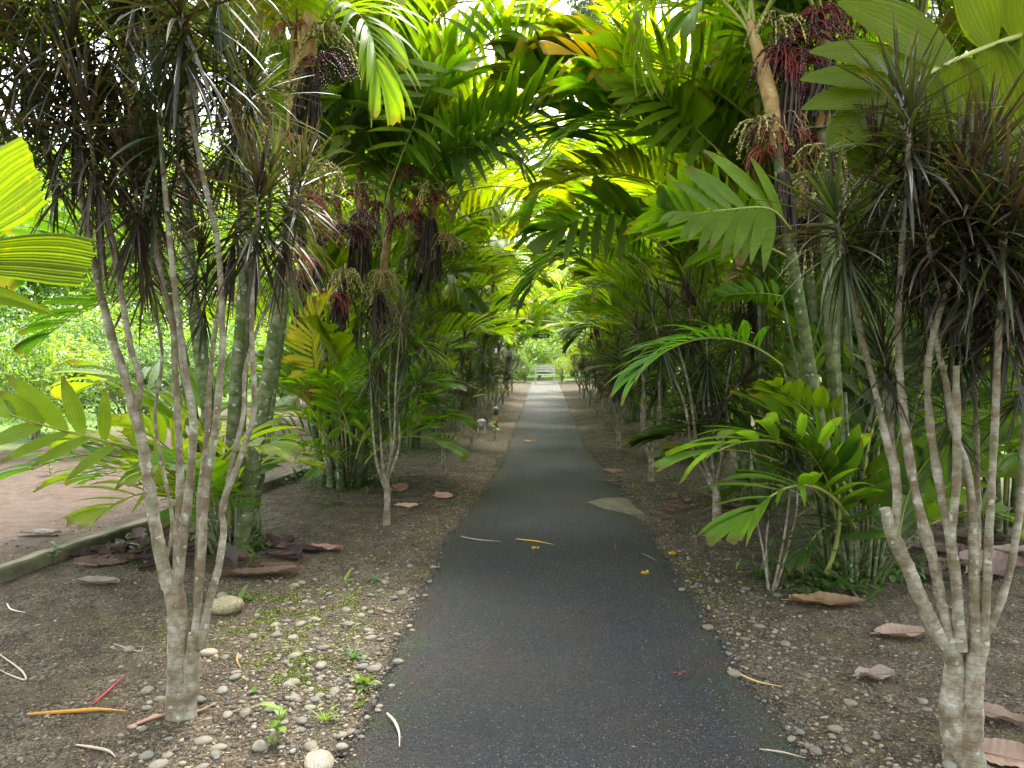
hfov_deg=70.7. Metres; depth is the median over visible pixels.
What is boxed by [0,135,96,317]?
leaf
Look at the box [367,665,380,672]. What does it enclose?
river pebble
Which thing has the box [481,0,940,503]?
palm clump
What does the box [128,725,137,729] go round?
river pebble
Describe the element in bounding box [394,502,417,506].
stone
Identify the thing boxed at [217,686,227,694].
river pebble
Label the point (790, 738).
river pebble
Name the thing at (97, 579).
flat stone
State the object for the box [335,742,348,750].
river pebble
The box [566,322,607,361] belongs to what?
palm clump
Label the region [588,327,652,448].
dracaena
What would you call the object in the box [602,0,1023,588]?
palm clump
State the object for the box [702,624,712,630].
river pebble
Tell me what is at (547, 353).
shrub
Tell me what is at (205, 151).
garden tree
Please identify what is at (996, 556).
flat stone
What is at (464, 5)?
sky
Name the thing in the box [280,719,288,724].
river pebble
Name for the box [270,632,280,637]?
river pebble
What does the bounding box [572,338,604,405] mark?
dracaena
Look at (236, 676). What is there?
river pebble
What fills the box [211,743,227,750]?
river pebble
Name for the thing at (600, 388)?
dracaena
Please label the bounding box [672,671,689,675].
fallen leaf
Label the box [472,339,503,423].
dracaena
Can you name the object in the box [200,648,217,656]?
stone
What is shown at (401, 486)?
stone
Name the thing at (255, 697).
river pebble
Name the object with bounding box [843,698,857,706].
river pebble
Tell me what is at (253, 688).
weed plant
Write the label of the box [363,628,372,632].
river pebble
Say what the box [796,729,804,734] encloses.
river pebble
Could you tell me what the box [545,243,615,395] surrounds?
palm clump
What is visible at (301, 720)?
river pebble
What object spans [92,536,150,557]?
flat stone
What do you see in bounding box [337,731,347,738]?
river pebble
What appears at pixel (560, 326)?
palm clump
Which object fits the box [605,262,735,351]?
palm clump
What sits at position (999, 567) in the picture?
flat stone
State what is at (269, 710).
river pebble
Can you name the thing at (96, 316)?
shrub
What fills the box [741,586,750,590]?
river pebble
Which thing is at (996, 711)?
flat stone
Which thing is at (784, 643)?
river pebble
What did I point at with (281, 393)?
shrub
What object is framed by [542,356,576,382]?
shrub
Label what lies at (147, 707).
river pebble
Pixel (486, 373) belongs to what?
dracaena
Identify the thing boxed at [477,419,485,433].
path lamp
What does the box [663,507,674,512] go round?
flat stone
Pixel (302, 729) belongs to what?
river pebble
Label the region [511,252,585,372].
garden tree
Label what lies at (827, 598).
flat stone
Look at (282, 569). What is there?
flat stone
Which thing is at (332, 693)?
river pebble
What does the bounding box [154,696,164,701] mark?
river pebble
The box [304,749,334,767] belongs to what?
stone
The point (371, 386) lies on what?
dracaena
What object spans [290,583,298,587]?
river pebble
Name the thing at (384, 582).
river pebble
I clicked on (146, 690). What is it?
river pebble
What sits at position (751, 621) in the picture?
river pebble
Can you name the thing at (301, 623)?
river pebble
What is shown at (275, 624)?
river pebble
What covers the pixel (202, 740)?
river pebble
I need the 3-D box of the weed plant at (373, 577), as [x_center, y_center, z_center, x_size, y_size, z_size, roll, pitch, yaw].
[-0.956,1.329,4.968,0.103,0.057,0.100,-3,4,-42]
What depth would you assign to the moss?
4.08 m
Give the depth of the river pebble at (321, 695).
3.31 m
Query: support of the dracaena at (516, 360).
on the ground at (24, 506)
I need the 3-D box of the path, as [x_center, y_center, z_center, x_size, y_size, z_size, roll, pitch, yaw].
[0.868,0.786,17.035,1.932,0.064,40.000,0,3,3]
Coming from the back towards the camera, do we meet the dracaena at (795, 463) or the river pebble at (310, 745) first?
the dracaena at (795, 463)
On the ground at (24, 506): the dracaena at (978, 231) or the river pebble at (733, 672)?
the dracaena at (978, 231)
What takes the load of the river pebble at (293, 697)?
on the ground at (24, 506)
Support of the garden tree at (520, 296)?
on the ground at (24, 506)
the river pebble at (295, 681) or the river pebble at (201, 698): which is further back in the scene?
the river pebble at (295, 681)
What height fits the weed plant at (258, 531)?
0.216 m
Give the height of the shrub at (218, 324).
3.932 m
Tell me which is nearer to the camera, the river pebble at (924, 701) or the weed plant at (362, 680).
the river pebble at (924, 701)
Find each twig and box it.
[0,654,26,680]
[76,744,115,756]
[92,674,124,704]
[728,667,782,686]
[759,748,804,757]
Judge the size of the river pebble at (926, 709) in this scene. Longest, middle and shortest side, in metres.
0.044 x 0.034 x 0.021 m
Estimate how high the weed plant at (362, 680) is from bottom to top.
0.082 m
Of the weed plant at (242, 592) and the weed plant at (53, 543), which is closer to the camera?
the weed plant at (242, 592)
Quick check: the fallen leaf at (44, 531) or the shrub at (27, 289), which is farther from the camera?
the shrub at (27, 289)
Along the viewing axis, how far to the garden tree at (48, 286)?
24.58 m
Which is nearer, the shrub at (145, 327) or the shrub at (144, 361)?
the shrub at (144, 361)
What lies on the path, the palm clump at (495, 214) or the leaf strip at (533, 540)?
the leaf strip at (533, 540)
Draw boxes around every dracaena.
[0,0,364,721]
[335,284,450,524]
[407,298,487,474]
[443,331,503,444]
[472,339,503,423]
[485,341,516,406]
[485,341,522,403]
[496,340,524,396]
[503,341,526,391]
[568,342,593,398]
[568,349,588,392]
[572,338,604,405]
[573,337,612,415]
[585,332,624,427]
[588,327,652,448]
[610,265,780,541]
[611,306,683,481]
[737,6,1023,767]
[746,417,822,590]
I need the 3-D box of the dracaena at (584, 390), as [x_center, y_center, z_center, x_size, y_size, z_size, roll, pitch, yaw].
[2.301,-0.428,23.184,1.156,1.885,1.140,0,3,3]
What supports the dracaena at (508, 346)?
on the ground at (24, 506)
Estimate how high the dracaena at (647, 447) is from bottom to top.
2.180 m
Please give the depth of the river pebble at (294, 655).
3.71 m
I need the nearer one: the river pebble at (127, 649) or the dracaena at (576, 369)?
the river pebble at (127, 649)
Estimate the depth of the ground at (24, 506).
4.42 m
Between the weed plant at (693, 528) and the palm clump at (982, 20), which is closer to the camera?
the palm clump at (982, 20)
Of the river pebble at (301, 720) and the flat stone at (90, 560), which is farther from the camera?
the flat stone at (90, 560)
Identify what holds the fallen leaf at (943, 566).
on the ground at (24, 506)
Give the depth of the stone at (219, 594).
4.65 m
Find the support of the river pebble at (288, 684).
on the ground at (24, 506)
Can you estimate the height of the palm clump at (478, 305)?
6.300 m
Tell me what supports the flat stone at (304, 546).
on the ground at (24, 506)
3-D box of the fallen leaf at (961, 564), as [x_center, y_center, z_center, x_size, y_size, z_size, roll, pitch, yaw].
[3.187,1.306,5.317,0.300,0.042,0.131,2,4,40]
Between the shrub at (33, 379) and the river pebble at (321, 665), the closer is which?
the river pebble at (321, 665)
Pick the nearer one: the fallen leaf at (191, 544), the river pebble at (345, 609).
the river pebble at (345, 609)
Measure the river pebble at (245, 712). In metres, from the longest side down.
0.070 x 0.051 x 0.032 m
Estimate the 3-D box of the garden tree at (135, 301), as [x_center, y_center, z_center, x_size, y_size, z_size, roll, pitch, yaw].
[-15.655,-5.731,30.360,11.824,12.038,11.522,2,3,31]
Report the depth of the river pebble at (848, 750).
2.87 m
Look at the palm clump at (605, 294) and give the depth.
16.22 m
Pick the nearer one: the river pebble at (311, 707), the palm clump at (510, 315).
the river pebble at (311, 707)
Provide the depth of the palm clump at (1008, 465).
6.13 m
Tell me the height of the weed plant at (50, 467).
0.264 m
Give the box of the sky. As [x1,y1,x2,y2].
[0,0,966,358]
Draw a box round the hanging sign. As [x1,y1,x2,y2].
[532,288,550,337]
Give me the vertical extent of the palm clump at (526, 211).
5.959 m
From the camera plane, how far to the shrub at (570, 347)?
36.56 m
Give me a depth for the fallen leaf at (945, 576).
4.98 m
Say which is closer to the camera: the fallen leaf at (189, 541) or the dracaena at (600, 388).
the fallen leaf at (189, 541)
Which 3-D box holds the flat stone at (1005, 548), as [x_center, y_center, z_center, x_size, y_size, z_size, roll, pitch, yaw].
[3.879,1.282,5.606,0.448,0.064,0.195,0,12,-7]
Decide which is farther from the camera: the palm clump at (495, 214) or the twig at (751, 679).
the palm clump at (495, 214)
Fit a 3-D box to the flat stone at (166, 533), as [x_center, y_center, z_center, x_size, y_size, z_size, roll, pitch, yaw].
[-2.868,1.234,5.567,0.121,0.058,0.540,15,19,36]
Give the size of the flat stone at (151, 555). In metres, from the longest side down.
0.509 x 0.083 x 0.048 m
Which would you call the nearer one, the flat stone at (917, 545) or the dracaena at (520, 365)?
the flat stone at (917, 545)
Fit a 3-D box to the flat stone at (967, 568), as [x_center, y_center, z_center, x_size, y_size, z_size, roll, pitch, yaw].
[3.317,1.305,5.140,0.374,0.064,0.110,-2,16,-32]
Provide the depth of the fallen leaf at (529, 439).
12.32 m
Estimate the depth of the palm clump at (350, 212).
15.08 m
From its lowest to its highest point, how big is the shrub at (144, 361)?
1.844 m
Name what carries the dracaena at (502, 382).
on the ground at (24, 506)
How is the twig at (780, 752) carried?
on the path
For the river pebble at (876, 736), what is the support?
on the ground at (24, 506)
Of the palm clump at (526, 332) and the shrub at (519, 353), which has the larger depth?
the palm clump at (526, 332)
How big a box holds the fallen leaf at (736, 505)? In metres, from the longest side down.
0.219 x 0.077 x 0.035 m
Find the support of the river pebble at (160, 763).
on the ground at (24, 506)
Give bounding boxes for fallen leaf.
[16,529,61,534]
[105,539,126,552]
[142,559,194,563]
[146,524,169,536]
[150,541,194,551]
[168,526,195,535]
[187,531,219,548]
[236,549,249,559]
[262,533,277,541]
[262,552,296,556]
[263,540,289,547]
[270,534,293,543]
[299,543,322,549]
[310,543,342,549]
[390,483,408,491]
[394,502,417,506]
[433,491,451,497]
[524,438,534,441]
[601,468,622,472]
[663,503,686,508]
[667,493,676,497]
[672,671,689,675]
[681,494,690,501]
[731,504,749,507]
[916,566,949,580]
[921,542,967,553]
[922,557,967,567]
[939,558,947,569]
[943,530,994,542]
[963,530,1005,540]
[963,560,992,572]
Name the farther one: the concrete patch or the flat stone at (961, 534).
the concrete patch
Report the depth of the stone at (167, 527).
5.83 m
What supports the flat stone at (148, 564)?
on the ground at (24, 506)
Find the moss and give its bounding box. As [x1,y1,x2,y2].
[61,549,768,738]
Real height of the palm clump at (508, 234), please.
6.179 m
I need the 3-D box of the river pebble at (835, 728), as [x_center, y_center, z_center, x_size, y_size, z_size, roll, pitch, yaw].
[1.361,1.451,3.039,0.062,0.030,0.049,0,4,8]
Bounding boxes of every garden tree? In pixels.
[0,119,202,358]
[0,211,111,317]
[2,118,277,385]
[162,112,363,355]
[202,133,369,345]
[484,252,548,349]
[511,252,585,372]
[539,231,589,369]
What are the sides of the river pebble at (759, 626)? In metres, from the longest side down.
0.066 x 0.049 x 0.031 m
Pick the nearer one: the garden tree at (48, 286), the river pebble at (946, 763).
the river pebble at (946, 763)
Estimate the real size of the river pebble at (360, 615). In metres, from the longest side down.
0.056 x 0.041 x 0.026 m
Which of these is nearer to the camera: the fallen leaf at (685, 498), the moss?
the moss
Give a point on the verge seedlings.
(338, 498)
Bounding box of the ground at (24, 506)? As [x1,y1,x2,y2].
[0,358,1023,767]
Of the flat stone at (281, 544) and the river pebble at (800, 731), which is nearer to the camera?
the river pebble at (800, 731)
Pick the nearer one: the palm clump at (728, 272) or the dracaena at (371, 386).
the dracaena at (371, 386)
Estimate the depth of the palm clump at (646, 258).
13.15 m
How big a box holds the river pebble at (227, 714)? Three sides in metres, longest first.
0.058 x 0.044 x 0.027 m
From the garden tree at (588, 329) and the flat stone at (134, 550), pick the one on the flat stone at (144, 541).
the flat stone at (134, 550)
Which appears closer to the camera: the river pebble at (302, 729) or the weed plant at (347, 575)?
the river pebble at (302, 729)
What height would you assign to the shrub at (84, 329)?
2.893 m
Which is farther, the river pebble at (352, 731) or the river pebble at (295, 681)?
the river pebble at (295, 681)
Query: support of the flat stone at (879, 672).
on the ground at (24, 506)
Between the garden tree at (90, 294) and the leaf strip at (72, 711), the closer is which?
the leaf strip at (72, 711)
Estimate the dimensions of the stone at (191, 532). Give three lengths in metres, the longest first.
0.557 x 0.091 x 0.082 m
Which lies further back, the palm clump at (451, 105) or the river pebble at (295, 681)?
the palm clump at (451, 105)
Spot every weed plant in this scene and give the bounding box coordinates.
[43,460,57,475]
[48,541,62,563]
[235,513,281,539]
[239,584,251,598]
[241,545,260,567]
[246,685,260,693]
[257,702,287,743]
[306,698,345,720]
[338,638,366,660]
[344,569,354,580]
[349,674,382,693]
[366,572,381,583]
[489,421,498,438]
[665,472,678,480]
[690,524,697,532]
[734,555,776,579]
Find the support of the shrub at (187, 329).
on the ground at (24, 506)
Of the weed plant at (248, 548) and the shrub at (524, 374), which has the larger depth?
the shrub at (524, 374)
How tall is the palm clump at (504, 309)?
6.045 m
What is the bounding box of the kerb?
[0,460,325,583]
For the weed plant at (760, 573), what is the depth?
5.01 m
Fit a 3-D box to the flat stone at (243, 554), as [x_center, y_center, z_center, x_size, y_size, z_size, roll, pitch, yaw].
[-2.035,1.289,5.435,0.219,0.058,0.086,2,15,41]
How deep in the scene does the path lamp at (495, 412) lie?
14.74 m
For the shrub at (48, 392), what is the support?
on the ground at (24, 506)
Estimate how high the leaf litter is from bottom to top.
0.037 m
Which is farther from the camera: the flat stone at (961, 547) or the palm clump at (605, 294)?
the palm clump at (605, 294)
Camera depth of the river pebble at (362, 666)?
3.62 m
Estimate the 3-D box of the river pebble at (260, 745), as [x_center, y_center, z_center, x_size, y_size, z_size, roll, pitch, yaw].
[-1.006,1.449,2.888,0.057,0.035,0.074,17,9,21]
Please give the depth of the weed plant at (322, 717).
3.11 m
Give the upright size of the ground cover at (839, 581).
0.440 m
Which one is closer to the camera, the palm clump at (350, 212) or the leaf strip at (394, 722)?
the leaf strip at (394, 722)
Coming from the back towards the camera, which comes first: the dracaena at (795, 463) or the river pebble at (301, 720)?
the dracaena at (795, 463)
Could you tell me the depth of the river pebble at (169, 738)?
2.91 m
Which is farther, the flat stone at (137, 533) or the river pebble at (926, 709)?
the flat stone at (137, 533)
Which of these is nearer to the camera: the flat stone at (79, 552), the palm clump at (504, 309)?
the flat stone at (79, 552)
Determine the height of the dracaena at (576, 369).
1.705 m
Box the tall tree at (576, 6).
[555,0,670,65]
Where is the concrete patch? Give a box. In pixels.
[586,497,645,519]
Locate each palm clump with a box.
[0,0,448,556]
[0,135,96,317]
[138,0,626,489]
[228,172,372,414]
[236,75,589,450]
[309,134,544,429]
[395,161,553,414]
[441,206,551,405]
[444,219,548,387]
[472,229,552,393]
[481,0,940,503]
[486,252,549,388]
[496,61,754,459]
[500,272,566,377]
[517,135,711,420]
[526,111,752,436]
[528,271,589,375]
[534,173,669,408]
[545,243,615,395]
[548,231,600,390]
[549,237,630,399]
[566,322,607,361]
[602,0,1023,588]
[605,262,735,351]
[681,237,820,384]
[711,0,1023,540]
[800,0,1023,213]
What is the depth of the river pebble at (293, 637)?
3.94 m
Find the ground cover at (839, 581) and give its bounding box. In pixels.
[109,400,967,616]
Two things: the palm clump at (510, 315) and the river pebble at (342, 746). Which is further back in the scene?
the palm clump at (510, 315)
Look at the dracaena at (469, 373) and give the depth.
9.13 m
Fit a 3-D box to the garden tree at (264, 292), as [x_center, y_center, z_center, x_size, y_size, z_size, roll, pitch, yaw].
[-10.920,-5.822,37.133,10.377,14.417,11.798,1,3,25]
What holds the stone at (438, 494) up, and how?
on the ground at (24, 506)
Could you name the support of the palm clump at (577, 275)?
on the ground at (24, 506)
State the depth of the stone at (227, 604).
4.33 m
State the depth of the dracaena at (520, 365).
27.04 m
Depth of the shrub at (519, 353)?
35.29 m
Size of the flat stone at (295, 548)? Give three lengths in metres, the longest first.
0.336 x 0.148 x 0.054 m
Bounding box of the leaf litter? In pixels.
[0,431,1023,767]
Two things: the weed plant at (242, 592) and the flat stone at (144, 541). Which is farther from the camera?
the flat stone at (144, 541)
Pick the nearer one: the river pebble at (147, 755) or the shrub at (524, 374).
the river pebble at (147, 755)
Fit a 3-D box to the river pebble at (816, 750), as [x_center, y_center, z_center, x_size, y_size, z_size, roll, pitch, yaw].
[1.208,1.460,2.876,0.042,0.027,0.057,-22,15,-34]
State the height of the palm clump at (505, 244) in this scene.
6.131 m
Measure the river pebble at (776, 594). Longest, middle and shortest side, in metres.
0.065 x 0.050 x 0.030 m
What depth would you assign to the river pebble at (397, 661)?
3.65 m
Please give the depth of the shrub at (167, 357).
16.46 m
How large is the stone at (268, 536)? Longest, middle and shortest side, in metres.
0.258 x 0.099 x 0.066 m
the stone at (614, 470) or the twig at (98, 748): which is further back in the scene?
the stone at (614, 470)
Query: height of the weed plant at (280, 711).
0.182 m
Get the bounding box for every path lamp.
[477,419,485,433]
[492,406,498,426]
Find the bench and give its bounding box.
[535,364,554,384]
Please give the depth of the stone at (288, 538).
5.88 m
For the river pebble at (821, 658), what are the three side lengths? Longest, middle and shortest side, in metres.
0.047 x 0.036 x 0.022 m
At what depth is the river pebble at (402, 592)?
4.71 m
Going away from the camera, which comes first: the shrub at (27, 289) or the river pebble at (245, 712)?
the river pebble at (245, 712)
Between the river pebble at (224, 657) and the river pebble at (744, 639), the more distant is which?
the river pebble at (744, 639)
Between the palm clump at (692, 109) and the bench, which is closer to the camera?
the palm clump at (692, 109)
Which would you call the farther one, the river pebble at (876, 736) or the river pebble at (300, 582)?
the river pebble at (300, 582)
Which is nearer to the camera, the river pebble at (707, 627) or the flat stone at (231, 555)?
the river pebble at (707, 627)
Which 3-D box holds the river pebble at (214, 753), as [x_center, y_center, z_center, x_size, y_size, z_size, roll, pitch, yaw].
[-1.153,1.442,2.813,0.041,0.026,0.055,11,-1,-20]
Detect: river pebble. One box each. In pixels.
[123,646,134,652]
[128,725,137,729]
[138,750,153,759]
[140,686,153,695]
[141,705,152,710]
[148,759,168,767]
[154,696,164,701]
[162,752,172,758]
[164,736,173,740]
[194,736,212,745]
[196,763,208,767]
[197,695,204,703]
[210,750,220,758]
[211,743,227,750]
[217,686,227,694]
[221,654,228,659]
[222,711,232,718]
[229,673,241,680]
[239,707,251,716]
[248,633,257,638]
[250,695,259,699]
[252,740,268,751]
[263,707,274,712]
[270,622,280,627]
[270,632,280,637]
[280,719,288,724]
[282,681,293,687]
[287,634,298,640]
[287,678,299,684]
[288,652,301,658]
[289,693,299,701]
[289,748,295,753]
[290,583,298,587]
[296,620,305,626]
[296,716,307,724]
[297,580,305,584]
[297,727,305,732]
[304,705,315,710]
[304,740,317,751]
[310,697,320,702]
[315,661,326,669]
[315,693,324,697]
[317,645,329,650]
[329,691,336,696]
[330,687,339,693]
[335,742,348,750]
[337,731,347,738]
[341,607,350,612]
[346,728,355,735]
[356,613,364,617]
[356,663,368,669]
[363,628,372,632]
[364,635,377,640]
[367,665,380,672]
[381,579,388,584]
[392,658,403,664]
[397,590,406,594]
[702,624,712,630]
[727,669,740,677]
[740,637,748,640]
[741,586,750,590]
[747,620,756,623]
[754,624,765,628]
[773,592,781,597]
[781,640,790,646]
[787,735,794,741]
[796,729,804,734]
[800,749,806,753]
[808,745,821,755]
[818,657,825,660]
[827,725,843,733]
[828,733,835,738]
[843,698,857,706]
[844,746,852,753]
[872,734,880,739]
[918,698,927,704]
[921,707,932,711]
[942,759,956,767]
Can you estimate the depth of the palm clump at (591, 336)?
27.49 m
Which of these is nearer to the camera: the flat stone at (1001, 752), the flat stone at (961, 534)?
the flat stone at (1001, 752)
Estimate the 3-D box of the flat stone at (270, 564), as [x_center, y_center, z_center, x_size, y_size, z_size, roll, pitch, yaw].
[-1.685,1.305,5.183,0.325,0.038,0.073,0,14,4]
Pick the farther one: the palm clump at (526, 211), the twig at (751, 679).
the palm clump at (526, 211)
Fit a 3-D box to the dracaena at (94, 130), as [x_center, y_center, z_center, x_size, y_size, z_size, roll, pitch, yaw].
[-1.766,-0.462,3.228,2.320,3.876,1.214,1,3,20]
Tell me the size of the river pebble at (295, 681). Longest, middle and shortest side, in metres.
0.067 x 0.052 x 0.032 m
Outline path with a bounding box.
[334,380,817,767]
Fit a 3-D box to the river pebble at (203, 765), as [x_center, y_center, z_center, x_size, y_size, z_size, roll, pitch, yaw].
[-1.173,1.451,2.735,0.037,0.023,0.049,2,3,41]
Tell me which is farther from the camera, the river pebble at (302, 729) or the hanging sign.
the hanging sign
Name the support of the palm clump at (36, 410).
on the ground at (24, 506)
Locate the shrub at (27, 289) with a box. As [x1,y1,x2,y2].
[0,282,74,425]
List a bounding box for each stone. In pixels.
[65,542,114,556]
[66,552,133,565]
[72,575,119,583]
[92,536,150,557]
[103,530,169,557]
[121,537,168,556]
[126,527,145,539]
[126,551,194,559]
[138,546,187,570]
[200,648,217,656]
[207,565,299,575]
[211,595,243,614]
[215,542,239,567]
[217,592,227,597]
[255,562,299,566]
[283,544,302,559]
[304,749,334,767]
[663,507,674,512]
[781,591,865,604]
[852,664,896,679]
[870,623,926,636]
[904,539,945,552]
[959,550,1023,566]
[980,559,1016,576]
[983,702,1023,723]
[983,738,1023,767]
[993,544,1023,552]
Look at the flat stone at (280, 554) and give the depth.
5.52 m
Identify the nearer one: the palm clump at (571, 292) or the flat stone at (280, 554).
the flat stone at (280, 554)
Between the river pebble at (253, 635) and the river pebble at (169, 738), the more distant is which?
the river pebble at (253, 635)
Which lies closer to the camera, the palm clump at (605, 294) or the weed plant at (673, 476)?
the weed plant at (673, 476)
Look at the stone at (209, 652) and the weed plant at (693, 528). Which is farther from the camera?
the weed plant at (693, 528)
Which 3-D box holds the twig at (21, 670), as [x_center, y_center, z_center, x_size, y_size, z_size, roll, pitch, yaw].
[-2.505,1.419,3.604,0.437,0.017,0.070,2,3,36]
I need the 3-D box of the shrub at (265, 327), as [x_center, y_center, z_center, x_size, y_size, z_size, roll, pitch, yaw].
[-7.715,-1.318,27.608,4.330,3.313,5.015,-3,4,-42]
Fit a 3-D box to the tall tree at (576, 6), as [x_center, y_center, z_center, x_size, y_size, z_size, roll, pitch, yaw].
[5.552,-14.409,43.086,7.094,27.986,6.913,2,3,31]
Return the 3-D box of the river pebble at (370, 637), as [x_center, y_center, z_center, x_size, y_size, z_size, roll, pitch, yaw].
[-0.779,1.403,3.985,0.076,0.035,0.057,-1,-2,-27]
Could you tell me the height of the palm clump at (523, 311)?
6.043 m
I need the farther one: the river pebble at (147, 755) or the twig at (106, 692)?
the twig at (106, 692)
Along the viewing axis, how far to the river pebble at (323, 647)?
3.82 m
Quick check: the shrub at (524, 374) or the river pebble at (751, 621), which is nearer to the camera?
the river pebble at (751, 621)
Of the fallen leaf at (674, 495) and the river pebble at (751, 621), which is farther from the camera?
the fallen leaf at (674, 495)
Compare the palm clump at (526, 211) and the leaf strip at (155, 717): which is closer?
the leaf strip at (155, 717)
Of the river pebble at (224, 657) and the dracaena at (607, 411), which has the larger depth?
the dracaena at (607, 411)
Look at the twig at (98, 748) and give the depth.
2.83 m
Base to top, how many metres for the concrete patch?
0.046 m
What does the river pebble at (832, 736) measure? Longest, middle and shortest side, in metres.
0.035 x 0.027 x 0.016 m
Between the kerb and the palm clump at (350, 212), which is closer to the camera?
the kerb
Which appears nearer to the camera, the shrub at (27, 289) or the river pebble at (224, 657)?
the river pebble at (224, 657)
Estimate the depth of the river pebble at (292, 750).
2.86 m
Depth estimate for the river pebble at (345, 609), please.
4.37 m
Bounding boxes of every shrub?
[0,305,152,409]
[0,310,113,442]
[0,329,110,434]
[1,302,160,400]
[5,297,170,372]
[49,340,195,448]
[136,328,261,403]
[141,296,267,389]
[152,311,267,391]
[229,332,301,398]
[256,314,364,348]
[501,348,533,377]
[513,360,536,382]
[518,333,564,379]
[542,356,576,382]
[563,340,594,380]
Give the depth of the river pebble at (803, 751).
2.84 m
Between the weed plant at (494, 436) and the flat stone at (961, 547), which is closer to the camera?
the flat stone at (961, 547)
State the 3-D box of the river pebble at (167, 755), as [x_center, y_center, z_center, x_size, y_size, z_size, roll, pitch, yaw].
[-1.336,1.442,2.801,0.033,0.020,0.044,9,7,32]
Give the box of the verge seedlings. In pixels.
[309,391,754,508]
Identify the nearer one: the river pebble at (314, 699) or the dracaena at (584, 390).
the river pebble at (314, 699)
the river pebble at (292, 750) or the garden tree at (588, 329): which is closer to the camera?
the river pebble at (292, 750)
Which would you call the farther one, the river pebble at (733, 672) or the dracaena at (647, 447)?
the dracaena at (647, 447)
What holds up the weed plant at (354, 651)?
on the ground at (24, 506)
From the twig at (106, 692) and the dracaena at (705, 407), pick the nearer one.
the twig at (106, 692)
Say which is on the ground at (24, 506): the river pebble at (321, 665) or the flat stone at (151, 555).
the river pebble at (321, 665)
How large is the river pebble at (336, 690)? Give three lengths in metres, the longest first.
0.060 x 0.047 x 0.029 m
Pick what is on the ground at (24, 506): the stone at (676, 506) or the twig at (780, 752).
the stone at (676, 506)
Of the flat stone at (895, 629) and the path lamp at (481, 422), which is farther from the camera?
the path lamp at (481, 422)
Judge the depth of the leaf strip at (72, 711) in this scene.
3.12 m
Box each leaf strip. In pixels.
[27,708,125,714]
[127,702,217,728]
[386,712,399,746]
[517,539,552,544]

